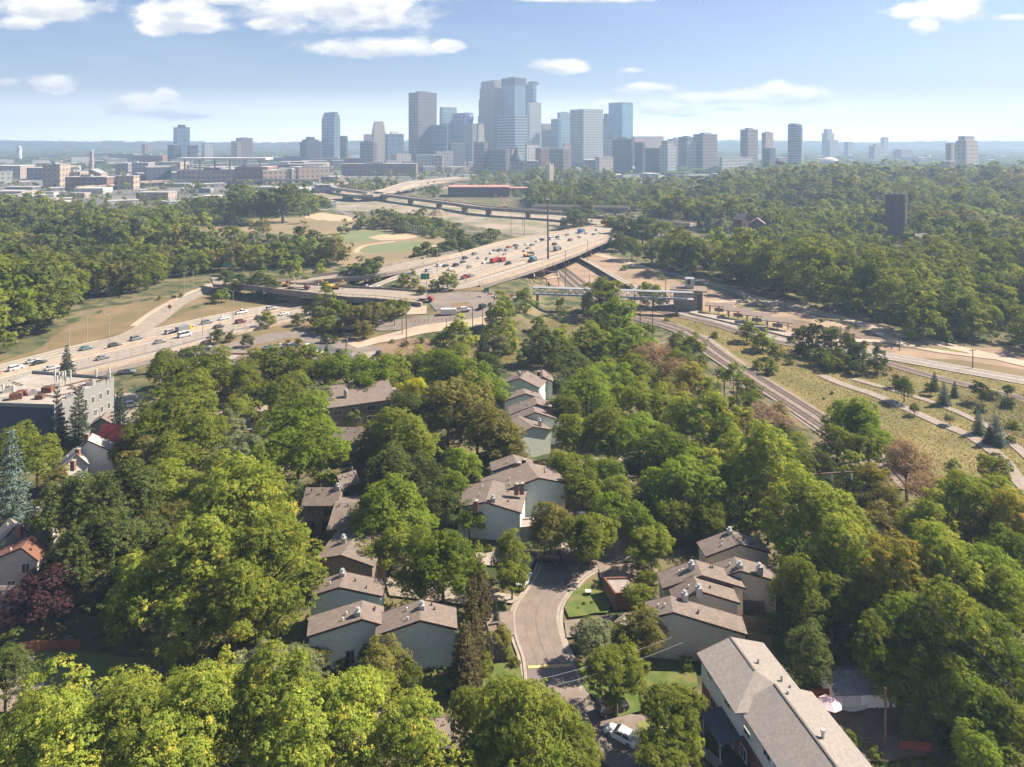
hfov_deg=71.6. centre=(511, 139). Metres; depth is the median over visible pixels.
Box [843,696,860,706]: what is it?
door
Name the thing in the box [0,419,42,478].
tree
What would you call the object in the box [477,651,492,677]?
tree
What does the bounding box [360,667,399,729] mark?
tree
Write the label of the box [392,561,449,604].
tree
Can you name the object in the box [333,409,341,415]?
window
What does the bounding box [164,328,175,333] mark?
car
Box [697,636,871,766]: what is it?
apartment row
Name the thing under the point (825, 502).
tree
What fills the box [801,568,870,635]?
tree
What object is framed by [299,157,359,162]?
city building
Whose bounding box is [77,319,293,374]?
retaining wall
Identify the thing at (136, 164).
city building
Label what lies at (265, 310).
worn lane
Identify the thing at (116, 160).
city building
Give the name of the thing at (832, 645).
utility pole
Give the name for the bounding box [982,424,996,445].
spruce tree
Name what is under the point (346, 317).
utility pole
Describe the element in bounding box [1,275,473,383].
asphalt lanes
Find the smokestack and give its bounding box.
[89,150,93,168]
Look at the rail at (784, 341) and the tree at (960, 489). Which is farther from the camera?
the rail at (784, 341)
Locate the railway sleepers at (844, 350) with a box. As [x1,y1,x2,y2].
[575,259,1023,382]
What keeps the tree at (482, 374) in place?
on the ground at (82, 623)
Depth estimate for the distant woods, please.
437.67 m
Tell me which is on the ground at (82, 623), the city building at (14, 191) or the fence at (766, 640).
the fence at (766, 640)
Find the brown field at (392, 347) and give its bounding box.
[379,338,449,356]
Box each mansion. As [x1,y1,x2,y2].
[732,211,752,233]
[749,217,765,234]
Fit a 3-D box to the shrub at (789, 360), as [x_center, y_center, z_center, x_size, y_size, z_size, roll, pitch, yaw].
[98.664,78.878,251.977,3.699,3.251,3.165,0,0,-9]
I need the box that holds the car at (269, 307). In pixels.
[265,305,275,309]
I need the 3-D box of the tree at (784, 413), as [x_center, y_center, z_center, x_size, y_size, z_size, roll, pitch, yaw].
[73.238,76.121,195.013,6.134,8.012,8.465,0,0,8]
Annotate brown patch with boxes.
[718,292,764,299]
[778,320,821,331]
[834,326,889,340]
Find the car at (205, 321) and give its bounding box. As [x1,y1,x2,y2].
[201,319,212,323]
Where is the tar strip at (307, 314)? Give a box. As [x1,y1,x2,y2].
[68,232,623,372]
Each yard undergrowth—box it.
[1,478,516,766]
[753,509,1023,766]
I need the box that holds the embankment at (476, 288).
[452,286,483,290]
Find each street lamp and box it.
[102,313,109,345]
[199,302,202,335]
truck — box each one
[117,367,135,374]
[175,324,194,332]
[235,309,247,313]
[287,284,309,288]
[418,295,433,301]
[490,257,499,262]
[553,245,560,250]
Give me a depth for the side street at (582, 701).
100.22 m
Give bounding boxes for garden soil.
[828,692,939,761]
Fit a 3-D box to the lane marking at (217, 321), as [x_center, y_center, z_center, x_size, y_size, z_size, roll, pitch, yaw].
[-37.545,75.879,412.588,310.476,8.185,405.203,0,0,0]
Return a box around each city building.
[0,159,13,164]
[0,165,34,178]
[0,171,12,183]
[0,190,37,194]
[5,186,41,190]
[7,181,28,184]
[27,167,42,179]
[32,160,48,164]
[36,162,60,166]
[41,191,58,197]
[42,162,70,186]
[47,187,64,190]
[49,154,57,158]
[52,197,73,201]
[65,174,114,190]
[68,192,90,197]
[70,158,94,165]
[70,169,88,175]
[74,187,112,193]
[89,152,108,157]
[95,160,104,163]
[104,159,127,162]
[106,199,138,207]
[109,153,137,160]
[115,163,131,175]
[115,173,139,189]
[120,161,154,167]
[132,154,166,161]
[132,168,143,174]
[135,172,177,180]
[136,191,176,199]
[140,183,162,185]
[144,166,170,182]
[150,165,177,171]
[156,161,188,169]
[160,199,190,205]
[164,183,193,186]
[170,160,193,163]
[181,188,197,191]
[187,164,203,168]
[198,188,212,192]
[202,182,226,186]
[210,166,237,167]
[216,163,231,165]
[235,166,277,183]
[238,160,247,165]
[242,162,326,167]
[259,186,277,191]
[261,169,295,183]
[270,156,302,161]
[277,168,293,182]
[279,161,308,163]
[289,166,329,182]
[297,187,311,191]
[298,160,327,162]
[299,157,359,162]
[300,204,335,209]
[315,184,333,192]
[321,175,343,181]
[330,160,344,168]
[341,162,417,175]
[391,154,410,162]
[415,154,434,170]
[419,166,435,172]
[432,155,442,171]
[444,166,468,171]
[448,185,509,196]
[466,161,473,170]
[492,164,501,172]
[509,187,527,192]
[527,161,538,169]
[572,161,583,168]
[584,160,594,171]
[640,173,650,177]
[649,173,659,177]
[901,157,916,160]
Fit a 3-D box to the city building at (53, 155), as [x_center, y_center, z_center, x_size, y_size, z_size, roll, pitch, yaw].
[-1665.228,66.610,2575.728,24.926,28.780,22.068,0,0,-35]
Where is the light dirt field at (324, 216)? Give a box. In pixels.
[302,213,356,220]
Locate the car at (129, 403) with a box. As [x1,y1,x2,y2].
[123,400,138,407]
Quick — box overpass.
[210,274,426,306]
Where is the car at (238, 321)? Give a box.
[234,319,245,323]
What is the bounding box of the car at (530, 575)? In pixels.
[516,572,532,587]
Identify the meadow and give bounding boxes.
[388,314,604,368]
[659,309,1023,491]
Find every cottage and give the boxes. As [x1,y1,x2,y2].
[23,506,58,548]
[53,447,89,485]
[78,432,116,474]
[89,412,115,434]
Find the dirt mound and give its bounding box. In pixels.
[426,209,449,215]
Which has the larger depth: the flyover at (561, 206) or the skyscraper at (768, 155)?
the skyscraper at (768, 155)
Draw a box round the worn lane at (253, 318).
[0,227,629,379]
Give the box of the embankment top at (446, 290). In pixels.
[369,274,477,290]
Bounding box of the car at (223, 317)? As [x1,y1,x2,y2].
[218,316,229,319]
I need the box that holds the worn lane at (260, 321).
[0,236,601,385]
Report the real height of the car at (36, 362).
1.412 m
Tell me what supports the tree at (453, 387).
on the ground at (82, 623)
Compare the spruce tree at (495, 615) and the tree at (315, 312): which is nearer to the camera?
the spruce tree at (495, 615)
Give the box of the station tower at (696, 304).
[670,277,706,310]
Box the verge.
[0,291,213,363]
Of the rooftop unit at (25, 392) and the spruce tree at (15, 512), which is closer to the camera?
the spruce tree at (15, 512)
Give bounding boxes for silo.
[16,146,21,158]
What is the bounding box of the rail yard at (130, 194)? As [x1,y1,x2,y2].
[0,175,330,204]
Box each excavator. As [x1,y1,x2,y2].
[281,277,297,286]
[317,279,332,288]
[330,280,346,289]
[523,249,533,256]
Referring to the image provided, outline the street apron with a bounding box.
[322,340,382,353]
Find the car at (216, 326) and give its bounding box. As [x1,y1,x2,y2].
[212,324,224,328]
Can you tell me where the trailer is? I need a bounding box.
[441,308,457,314]
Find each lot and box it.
[115,391,156,424]
[160,349,254,382]
[279,344,353,371]
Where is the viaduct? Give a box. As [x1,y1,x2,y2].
[423,221,640,287]
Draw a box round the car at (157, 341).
[153,339,166,343]
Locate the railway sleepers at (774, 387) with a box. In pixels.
[558,267,907,483]
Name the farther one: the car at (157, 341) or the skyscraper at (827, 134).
the skyscraper at (827, 134)
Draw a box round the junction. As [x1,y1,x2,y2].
[425,292,493,309]
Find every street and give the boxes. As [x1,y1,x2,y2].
[0,667,646,748]
[351,351,396,393]
[454,296,503,325]
[515,457,636,690]
[549,681,602,734]
[594,714,690,766]
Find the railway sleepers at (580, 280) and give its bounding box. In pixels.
[559,263,1023,399]
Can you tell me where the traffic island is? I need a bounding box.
[453,302,469,307]
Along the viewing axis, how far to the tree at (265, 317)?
300.17 m
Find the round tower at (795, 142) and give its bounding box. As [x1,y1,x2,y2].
[787,123,802,167]
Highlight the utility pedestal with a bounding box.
[585,589,590,594]
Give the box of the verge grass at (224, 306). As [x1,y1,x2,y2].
[154,296,281,327]
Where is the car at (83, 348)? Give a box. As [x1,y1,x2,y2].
[79,345,93,350]
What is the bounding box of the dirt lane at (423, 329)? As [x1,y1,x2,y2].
[347,315,498,347]
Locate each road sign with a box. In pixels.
[223,263,229,267]
[421,273,428,278]
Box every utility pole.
[346,298,346,334]
[565,250,565,289]
[831,619,833,660]
[884,687,886,743]
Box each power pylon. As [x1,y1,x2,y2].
[637,296,657,340]
[719,378,742,430]
[810,468,853,523]
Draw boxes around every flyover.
[76,179,320,187]
[330,182,696,231]
[333,177,469,200]
[392,180,470,194]
[532,204,629,214]
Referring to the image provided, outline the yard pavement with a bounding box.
[216,405,321,431]
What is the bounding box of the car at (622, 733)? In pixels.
[603,722,639,748]
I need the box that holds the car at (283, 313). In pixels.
[278,311,288,315]
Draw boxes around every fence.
[15,638,80,653]
[742,613,766,631]
[743,599,763,614]
[745,634,771,651]
[804,688,828,698]
[901,739,931,751]
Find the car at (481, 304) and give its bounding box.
[478,303,486,307]
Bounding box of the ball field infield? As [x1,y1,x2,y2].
[368,234,420,239]
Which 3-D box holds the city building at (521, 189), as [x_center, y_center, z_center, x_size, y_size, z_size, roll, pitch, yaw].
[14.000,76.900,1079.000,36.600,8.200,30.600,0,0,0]
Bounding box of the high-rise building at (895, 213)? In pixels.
[885,191,906,239]
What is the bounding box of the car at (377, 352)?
[375,350,381,355]
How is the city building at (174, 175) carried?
on the rail yard at (130, 194)
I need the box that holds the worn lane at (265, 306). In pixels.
[0,226,603,366]
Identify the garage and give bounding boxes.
[821,665,899,707]
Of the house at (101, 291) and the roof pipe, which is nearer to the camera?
the roof pipe
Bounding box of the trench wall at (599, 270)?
[574,256,629,288]
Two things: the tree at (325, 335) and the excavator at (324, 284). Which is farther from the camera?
the excavator at (324, 284)
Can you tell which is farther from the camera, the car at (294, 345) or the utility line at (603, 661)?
the car at (294, 345)
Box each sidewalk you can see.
[1,656,162,672]
[700,747,722,766]
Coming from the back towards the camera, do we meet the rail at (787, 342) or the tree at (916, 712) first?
the rail at (787, 342)
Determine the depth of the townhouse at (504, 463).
159.64 m
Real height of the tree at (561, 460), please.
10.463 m
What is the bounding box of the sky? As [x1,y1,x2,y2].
[0,0,1023,142]
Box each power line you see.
[637,303,718,385]
[646,301,728,384]
[658,303,738,383]
[744,389,849,478]
[832,481,1023,666]
[840,514,1023,696]
[852,480,1023,639]
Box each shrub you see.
[39,634,52,640]
[57,633,69,639]
[58,447,69,456]
[321,664,330,672]
[332,658,349,674]
[401,339,408,345]
[417,337,425,343]
[437,689,446,700]
[472,540,482,551]
[483,544,491,552]
[502,647,513,659]
[508,655,521,667]
[678,655,693,672]
[691,761,704,766]
[710,331,718,337]
[712,742,723,754]
[751,360,762,370]
[762,366,772,375]
[783,357,794,364]
[845,729,863,748]
[866,744,883,760]
[973,402,987,412]
[985,389,1000,400]
[999,396,1017,408]
[1005,418,1022,430]
[1005,435,1016,442]
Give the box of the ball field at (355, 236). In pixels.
[327,230,394,241]
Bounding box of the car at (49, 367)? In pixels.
[44,365,59,370]
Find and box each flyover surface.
[333,183,693,223]
[343,177,462,194]
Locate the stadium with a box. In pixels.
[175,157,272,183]
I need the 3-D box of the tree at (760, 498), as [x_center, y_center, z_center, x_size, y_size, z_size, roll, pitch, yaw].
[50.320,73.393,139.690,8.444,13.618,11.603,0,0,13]
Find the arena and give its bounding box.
[815,157,843,165]
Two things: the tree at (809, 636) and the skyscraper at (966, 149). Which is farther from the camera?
the skyscraper at (966, 149)
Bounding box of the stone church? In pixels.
[523,162,553,186]
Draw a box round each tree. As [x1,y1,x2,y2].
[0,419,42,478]
[0,428,34,526]
[0,557,84,636]
[0,627,41,712]
[0,652,104,766]
[0,695,48,765]
[4,432,63,489]
[21,469,109,561]
[30,694,121,766]
[35,464,69,490]
[35,507,141,615]
[45,385,69,449]
[58,345,76,373]
[64,386,95,450]
[69,457,171,523]
[75,668,182,766]
[96,590,152,640]
[101,514,174,582]
[103,547,171,646]
[107,436,133,465]
[110,387,128,424]
[112,457,185,521]
[113,434,162,468]
[118,695,226,766]
[119,396,194,454]
[125,512,247,644]
[131,368,219,438]
[136,498,198,566]
[142,672,192,734]
[144,429,200,475]
[145,348,186,394]
[146,583,226,668]
[155,466,207,519]
[160,657,261,766]
[164,454,299,595]
[166,344,209,384]
[170,410,235,471]
[180,344,233,395]
[182,555,291,653]
[190,448,251,513]
[206,329,225,343]
[208,213,222,224]
[208,425,271,464]
[208,663,249,735]
[209,509,328,635]
[210,287,230,302]
[212,369,235,388]
[214,408,247,457]
[215,637,358,766]
[216,187,257,223]
[217,213,230,222]
[217,270,236,279]
[222,273,251,295]
[222,360,267,399]
[223,393,262,430]
[224,330,236,341]
[226,639,287,692]
[228,460,309,556]
[230,354,269,393]
[234,216,246,225]
[239,189,282,220]
[239,334,254,344]
[240,686,340,766]
[247,265,278,297]
[248,218,271,233]
[249,429,308,487]
[250,582,301,642]
[251,388,335,479]
[253,342,302,381]
[255,310,276,326]
[257,512,310,550]
[258,181,311,222]
[259,279,280,299]
[260,523,307,584]
[261,369,313,405]
[264,378,323,426]
[275,642,329,691]
[278,256,309,278]
[278,343,330,377]
[286,417,351,486]
[289,233,306,241]
[290,313,305,325]
[298,663,412,766]
[300,355,340,384]
[302,300,314,314]
[304,385,334,414]
[306,306,333,324]
[307,230,324,246]
[307,646,331,671]
[310,259,328,274]
[310,318,327,334]
[313,281,337,313]
[318,315,342,333]
[318,333,332,341]
[319,348,366,385]
[323,343,329,355]
[326,299,355,323]
[330,336,338,342]
[337,305,366,331]
[340,266,363,285]
[340,457,352,473]
[344,502,387,540]
[344,683,476,766]
[346,473,429,535]
[347,255,382,285]
[349,371,375,391]
[350,428,387,471]
[351,320,374,338]
[351,352,400,384]
[354,535,398,571]
[356,300,391,326]
[357,643,369,667]
[360,405,431,470]
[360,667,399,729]
[361,632,414,698]
[363,439,416,496]
[366,256,387,265]
[378,511,429,571]
[379,299,404,318]
[382,497,439,544]
[385,390,425,416]
[388,350,412,389]
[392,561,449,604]
[393,377,428,398]
[393,656,424,694]
[395,298,410,312]
[397,273,410,285]
[400,354,420,379]
[400,450,445,507]
[401,430,444,464]
[401,525,486,604]
[404,252,423,258]
[406,269,420,286]
[407,399,444,432]
[411,343,426,358]
[412,241,441,257]
[414,286,426,293]
[414,349,439,376]
[420,348,464,394]
[423,370,495,443]
[423,487,468,529]
[425,399,465,446]
[428,279,441,290]
[429,327,456,352]
[432,239,465,252]
[436,270,458,289]
[438,313,478,354]
[438,467,471,512]
[441,343,469,363]
[441,447,482,495]
[441,620,487,700]
[443,400,502,457]
[445,229,470,246]
[445,683,498,758]
[450,577,494,680]
[451,236,475,250]
[452,555,489,599]
[452,724,520,766]
[455,498,486,538]
[457,356,497,387]
[460,554,493,629]
[461,407,526,458]
[468,670,579,766]
[469,352,503,372]
[470,232,491,245]
[473,332,489,359]
[476,377,513,407]
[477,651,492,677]
[483,228,500,240]
[483,300,515,340]
[485,290,517,327]
[487,622,511,651]
[488,335,509,356]
[489,528,531,568]
[491,600,500,621]
[493,433,530,459]
[496,560,531,599]
[501,324,520,352]
[512,287,539,311]
[512,718,567,766]
[516,338,539,364]
[525,328,561,366]
[526,515,558,554]
[528,500,570,550]
[530,315,547,330]
[543,394,586,426]
[544,692,598,764]
[545,323,574,355]
[547,449,583,491]
[548,343,593,384]
[549,721,605,766]
[550,413,598,453]
[554,298,571,315]
[554,513,605,568]
[558,208,587,227]
[559,364,612,418]
[560,462,604,510]
[561,512,610,563]
[562,198,597,224]
[567,319,613,362]
[569,616,612,655]
[580,276,623,311]
[581,400,629,460]
[582,454,628,483]
[583,633,650,716]
[586,491,630,521]
[588,296,641,343]
[589,361,635,398]
[594,473,630,500]
[599,517,621,554]
[603,215,620,226]
[603,476,644,516]
[604,326,659,361]
[605,623,628,652]
[608,213,641,240]
[609,231,628,251]
[611,410,666,477]
[614,375,674,427]
[615,351,656,384]
[615,618,648,656]
[618,236,643,259]
[618,499,656,536]
[620,581,658,611]
[621,345,641,356]
[621,605,668,661]
[625,536,661,573]
[626,215,657,244]
[627,492,655,517]
[629,521,676,571]
[631,725,688,766]
[633,341,669,379]
[634,422,696,472]
[635,238,663,265]
[635,568,658,594]
[637,281,652,296]
[637,466,688,520]
[638,283,669,306]
[638,680,709,750]
[641,221,676,242]
[650,498,699,537]
[651,376,696,419]
[654,446,726,523]
[655,390,705,446]
[658,357,687,379]
[660,233,680,244]
[665,330,688,348]
[666,725,705,766]
[668,348,705,370]
[670,361,711,395]
[679,331,708,355]
[681,377,743,442]
[687,489,738,536]
[705,411,743,458]
[706,426,746,473]
[711,448,762,517]
[722,500,762,534]
[725,418,810,498]
[734,322,758,341]
[738,399,802,455]
[744,467,835,547]
[745,474,786,544]
[750,328,775,352]
[761,359,779,373]
[765,552,830,633]
[766,342,786,359]
[768,607,807,646]
[769,400,788,423]
[769,526,826,593]
[775,431,813,459]
[776,485,888,569]
[784,616,835,686]
[785,325,820,352]
[799,318,831,357]
[800,510,887,617]
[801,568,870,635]
[804,447,837,478]
[806,347,829,365]
[811,423,861,466]
[817,326,847,355]
[819,396,885,461]
[820,354,843,370]
[821,475,851,504]
[828,347,851,370]
[833,325,865,365]
[838,592,875,635]
[844,359,866,375]
[845,609,916,694]
[846,528,906,606]
[847,340,876,367]
[847,493,876,519]
[848,528,942,645]
[849,414,894,462]
[850,462,909,504]
[852,507,907,545]
[857,587,957,679]
[862,480,910,531]
[864,344,893,375]
[865,667,912,708]
[884,437,937,501]
[886,439,912,456]
[889,374,900,385]
[889,642,961,719]
[892,376,914,401]
[895,487,960,541]
[897,470,948,512]
[898,516,991,610]
[898,696,936,741]
[906,574,1023,700]
[907,469,998,546]
[909,403,920,415]
[924,382,938,394]
[924,668,1023,742]
[927,537,1023,624]
[928,371,940,391]
[935,382,952,406]
[943,414,955,424]
[943,508,1004,553]
[945,608,1023,705]
[949,717,1022,766]
[950,381,959,398]
[956,473,1023,535]
[966,564,1023,636]
[968,380,992,401]
[969,692,1023,766]
[970,409,985,435]
[978,521,1023,583]
[982,414,1011,447]
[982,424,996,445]
[985,485,1023,565]
[1001,385,1015,393]
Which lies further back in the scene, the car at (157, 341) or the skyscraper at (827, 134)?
the skyscraper at (827, 134)
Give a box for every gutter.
[513,458,599,679]
[556,458,629,690]
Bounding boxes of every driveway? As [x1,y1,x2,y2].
[384,577,478,603]
[476,550,535,567]
[485,591,519,602]
[486,611,514,634]
[564,614,636,637]
[597,563,658,583]
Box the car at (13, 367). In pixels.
[7,364,24,370]
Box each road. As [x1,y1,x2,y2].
[87,343,217,375]
[195,331,331,353]
[211,276,425,303]
[290,252,458,281]
[329,208,532,234]
[353,299,496,330]
[595,254,1023,365]
[708,300,907,345]
[833,339,1023,362]
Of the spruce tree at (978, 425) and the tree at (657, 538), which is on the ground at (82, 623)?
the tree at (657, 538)
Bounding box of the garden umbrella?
[818,694,841,712]
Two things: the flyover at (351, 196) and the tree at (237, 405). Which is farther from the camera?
the flyover at (351, 196)
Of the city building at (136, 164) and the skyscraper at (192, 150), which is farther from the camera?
the skyscraper at (192, 150)
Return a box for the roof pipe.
[8,378,106,396]
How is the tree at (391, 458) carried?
on the ground at (82, 623)
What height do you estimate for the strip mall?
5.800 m
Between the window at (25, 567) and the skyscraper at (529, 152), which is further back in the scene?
the skyscraper at (529, 152)
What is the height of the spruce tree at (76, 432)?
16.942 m
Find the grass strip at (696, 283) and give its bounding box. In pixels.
[667,275,959,351]
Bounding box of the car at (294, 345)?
[289,343,300,346]
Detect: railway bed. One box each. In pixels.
[549,266,920,488]
[556,263,1023,401]
[572,256,1023,383]
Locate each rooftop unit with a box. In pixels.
[2,385,11,393]
[9,391,22,400]
[17,389,27,395]
[28,389,37,395]
[34,393,45,399]
[41,385,54,392]
[65,393,72,397]
[86,380,95,385]
[202,345,211,350]
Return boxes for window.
[7,580,15,584]
[21,563,29,573]
[307,521,315,530]
[308,509,317,515]
[322,521,328,530]
[323,509,332,515]
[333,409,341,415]
[343,488,351,495]
[345,649,354,663]
[350,486,358,494]
[367,404,375,410]
[367,416,375,420]
[697,295,700,308]
[710,694,715,709]
[740,741,746,764]
[744,726,749,741]
[763,748,770,763]
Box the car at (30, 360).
[25,358,41,363]
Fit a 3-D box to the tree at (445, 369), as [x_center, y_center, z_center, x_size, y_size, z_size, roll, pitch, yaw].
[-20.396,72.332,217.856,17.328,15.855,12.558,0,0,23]
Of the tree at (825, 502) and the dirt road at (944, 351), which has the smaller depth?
the tree at (825, 502)
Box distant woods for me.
[0,159,1023,765]
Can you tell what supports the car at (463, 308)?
on the slip road at (386, 325)
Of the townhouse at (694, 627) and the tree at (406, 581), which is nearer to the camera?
the townhouse at (694, 627)
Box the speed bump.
[528,664,571,668]
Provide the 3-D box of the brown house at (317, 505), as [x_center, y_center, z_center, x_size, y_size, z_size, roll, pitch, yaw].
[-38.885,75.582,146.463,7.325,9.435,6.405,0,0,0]
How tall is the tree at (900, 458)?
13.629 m
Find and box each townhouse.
[307,600,383,670]
[308,568,386,614]
[315,524,391,579]
[375,599,457,670]
[456,479,526,541]
[480,462,565,517]
[489,454,532,474]
[494,416,551,457]
[503,388,542,419]
[504,370,546,398]
[505,406,562,443]
[507,396,561,414]
[534,369,553,398]
[645,589,747,661]
[657,559,745,615]
[668,575,739,614]
[696,526,770,564]
[711,556,775,613]
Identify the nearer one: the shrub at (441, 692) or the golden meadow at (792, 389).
the shrub at (441, 692)
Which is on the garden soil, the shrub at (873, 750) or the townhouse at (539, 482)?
the shrub at (873, 750)
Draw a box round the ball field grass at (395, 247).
[360,241,437,252]
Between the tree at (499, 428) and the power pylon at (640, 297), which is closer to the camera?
the tree at (499, 428)
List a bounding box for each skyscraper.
[142,144,149,154]
[167,145,180,160]
[173,125,189,157]
[188,145,197,163]
[201,143,212,160]
[231,141,240,164]
[236,137,252,162]
[300,137,320,157]
[322,112,339,157]
[340,136,347,157]
[360,140,376,162]
[364,134,371,139]
[372,121,385,160]
[385,132,403,160]
[408,91,436,162]
[431,125,447,153]
[435,151,453,170]
[439,107,456,142]
[448,143,464,165]
[453,112,473,142]
[463,123,477,161]
[473,142,487,170]
[476,123,484,141]
[478,80,500,148]
[488,149,509,173]
[497,114,527,158]
[501,77,525,115]
[525,144,538,167]
[526,81,538,114]
[527,102,540,147]
[535,148,548,170]
[541,124,550,147]
[549,148,569,169]
[551,119,560,147]
[557,112,569,147]
[562,143,570,167]
[570,109,602,166]
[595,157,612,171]
[603,113,608,123]
[603,124,608,156]
[605,138,616,156]
[608,102,632,138]
[612,137,632,172]
[631,136,664,165]
[634,142,645,172]
[645,148,658,172]
[659,141,675,174]
[668,137,677,167]
[678,136,692,166]
[687,141,695,167]
[693,133,717,168]
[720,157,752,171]
[740,128,757,170]
[762,132,772,166]
[763,148,775,167]
[775,157,787,166]
[822,129,833,157]
[827,140,838,157]
[844,142,852,155]
[869,144,883,158]
[881,137,888,154]
[893,149,912,160]
[939,161,955,167]
[945,143,955,160]
[955,136,977,168]
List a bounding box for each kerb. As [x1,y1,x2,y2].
[510,459,600,678]
[559,458,641,680]
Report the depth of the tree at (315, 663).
100.15 m
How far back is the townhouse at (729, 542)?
127.38 m
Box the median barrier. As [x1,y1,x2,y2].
[0,229,610,376]
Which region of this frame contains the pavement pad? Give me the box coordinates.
[371,305,426,316]
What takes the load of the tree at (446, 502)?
on the ground at (82, 623)
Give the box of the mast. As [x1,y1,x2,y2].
[546,199,549,272]
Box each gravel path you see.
[817,374,1023,493]
[852,378,1023,457]
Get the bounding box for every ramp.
[75,283,217,349]
[130,284,211,325]
[273,250,461,294]
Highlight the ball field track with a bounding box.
[353,241,395,252]
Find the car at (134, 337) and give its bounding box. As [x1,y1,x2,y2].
[129,335,142,340]
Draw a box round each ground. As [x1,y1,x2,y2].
[0,141,1023,766]
[15,154,719,183]
[212,318,399,354]
[313,187,600,236]
[535,249,1023,368]
[958,392,1023,435]
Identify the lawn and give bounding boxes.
[34,651,160,683]
[397,662,523,717]
[485,601,506,611]
[564,582,610,616]
[573,661,697,717]
[636,719,668,751]
[749,602,783,634]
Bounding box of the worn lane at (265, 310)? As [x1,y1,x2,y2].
[0,228,608,371]
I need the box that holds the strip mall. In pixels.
[178,353,303,390]
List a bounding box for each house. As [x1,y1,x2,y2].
[0,517,29,547]
[0,535,49,584]
[0,585,31,626]
[89,289,102,293]
[98,423,133,465]
[166,267,181,275]
[301,482,344,534]
[322,379,393,426]
[326,496,363,541]
[328,427,369,464]
[332,470,360,495]
[352,440,380,477]
[910,233,931,244]
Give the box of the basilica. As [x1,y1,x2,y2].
[509,146,525,177]
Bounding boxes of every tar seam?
[525,555,568,678]
[535,558,582,680]
[546,467,624,683]
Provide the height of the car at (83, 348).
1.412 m
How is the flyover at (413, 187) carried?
on the ground at (82, 623)
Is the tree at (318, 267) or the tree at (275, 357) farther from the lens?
the tree at (318, 267)
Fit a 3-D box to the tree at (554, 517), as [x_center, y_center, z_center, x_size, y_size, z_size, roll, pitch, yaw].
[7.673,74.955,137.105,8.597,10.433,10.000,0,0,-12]
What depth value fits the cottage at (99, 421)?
186.46 m
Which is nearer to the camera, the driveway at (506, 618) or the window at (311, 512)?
the driveway at (506, 618)
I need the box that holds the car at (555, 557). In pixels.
[536,551,561,564]
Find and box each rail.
[556,269,898,486]
[561,266,1020,398]
[562,265,1019,396]
[562,268,895,467]
[568,283,891,485]
[571,279,908,484]
[576,259,1020,381]
[583,258,1018,376]
[665,302,1023,378]
[666,305,1021,380]
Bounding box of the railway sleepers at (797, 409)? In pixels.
[556,270,898,487]
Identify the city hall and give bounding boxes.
[87,168,107,175]
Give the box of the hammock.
[842,703,868,711]
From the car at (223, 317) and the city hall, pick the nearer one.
the car at (223, 317)
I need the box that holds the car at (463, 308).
[459,306,470,310]
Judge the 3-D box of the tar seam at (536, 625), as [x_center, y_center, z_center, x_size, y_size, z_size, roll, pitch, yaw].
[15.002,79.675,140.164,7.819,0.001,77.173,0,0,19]
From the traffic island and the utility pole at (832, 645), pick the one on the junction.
the traffic island
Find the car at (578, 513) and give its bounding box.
[576,511,586,516]
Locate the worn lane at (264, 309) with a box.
[0,227,605,368]
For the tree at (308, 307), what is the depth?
322.93 m
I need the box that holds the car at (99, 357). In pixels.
[95,355,110,359]
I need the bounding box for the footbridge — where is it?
[533,286,693,313]
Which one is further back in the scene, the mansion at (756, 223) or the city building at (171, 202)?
the city building at (171, 202)
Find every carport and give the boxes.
[486,621,505,662]
[518,517,533,540]
[604,576,640,609]
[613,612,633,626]
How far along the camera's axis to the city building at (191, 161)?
1782.03 m
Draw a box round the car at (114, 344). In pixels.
[107,342,121,347]
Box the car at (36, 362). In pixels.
[31,359,47,364]
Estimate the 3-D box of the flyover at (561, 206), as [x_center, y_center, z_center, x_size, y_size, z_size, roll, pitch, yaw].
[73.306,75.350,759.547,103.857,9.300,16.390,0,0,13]
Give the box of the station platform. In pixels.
[689,310,794,336]
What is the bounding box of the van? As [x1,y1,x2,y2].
[177,330,191,337]
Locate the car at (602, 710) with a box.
[594,694,629,718]
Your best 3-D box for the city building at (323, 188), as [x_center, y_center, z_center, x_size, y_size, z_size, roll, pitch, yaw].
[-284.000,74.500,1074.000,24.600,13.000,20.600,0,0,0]
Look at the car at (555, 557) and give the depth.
133.39 m
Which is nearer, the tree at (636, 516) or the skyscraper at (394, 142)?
the tree at (636, 516)
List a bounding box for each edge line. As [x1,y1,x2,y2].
[0,226,598,364]
[2,232,603,377]
[72,242,593,372]
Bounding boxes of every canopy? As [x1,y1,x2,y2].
[0,139,1023,176]
[705,302,732,313]
[723,307,752,317]
[742,311,771,323]
[762,316,792,329]
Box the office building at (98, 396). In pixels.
[0,370,113,447]
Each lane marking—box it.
[0,234,600,380]
[0,239,589,383]
[3,242,519,366]
[5,236,572,371]
[79,280,464,367]
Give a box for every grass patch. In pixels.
[738,304,771,310]
[921,358,1023,376]
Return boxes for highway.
[0,225,611,377]
[477,213,707,240]
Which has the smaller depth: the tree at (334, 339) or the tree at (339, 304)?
the tree at (334, 339)
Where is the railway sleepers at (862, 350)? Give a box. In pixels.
[582,258,1023,378]
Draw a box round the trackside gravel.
[701,334,854,462]
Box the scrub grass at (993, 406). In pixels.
[958,393,1023,437]
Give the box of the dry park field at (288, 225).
[200,212,450,265]
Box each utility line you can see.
[538,637,671,679]
[547,642,682,687]
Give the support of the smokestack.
on the ground at (82, 623)
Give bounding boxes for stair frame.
[533,270,559,285]
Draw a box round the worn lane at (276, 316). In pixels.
[0,233,608,382]
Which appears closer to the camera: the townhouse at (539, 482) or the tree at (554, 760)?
the tree at (554, 760)
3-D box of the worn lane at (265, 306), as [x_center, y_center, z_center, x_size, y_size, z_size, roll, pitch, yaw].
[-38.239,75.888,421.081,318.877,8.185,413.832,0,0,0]

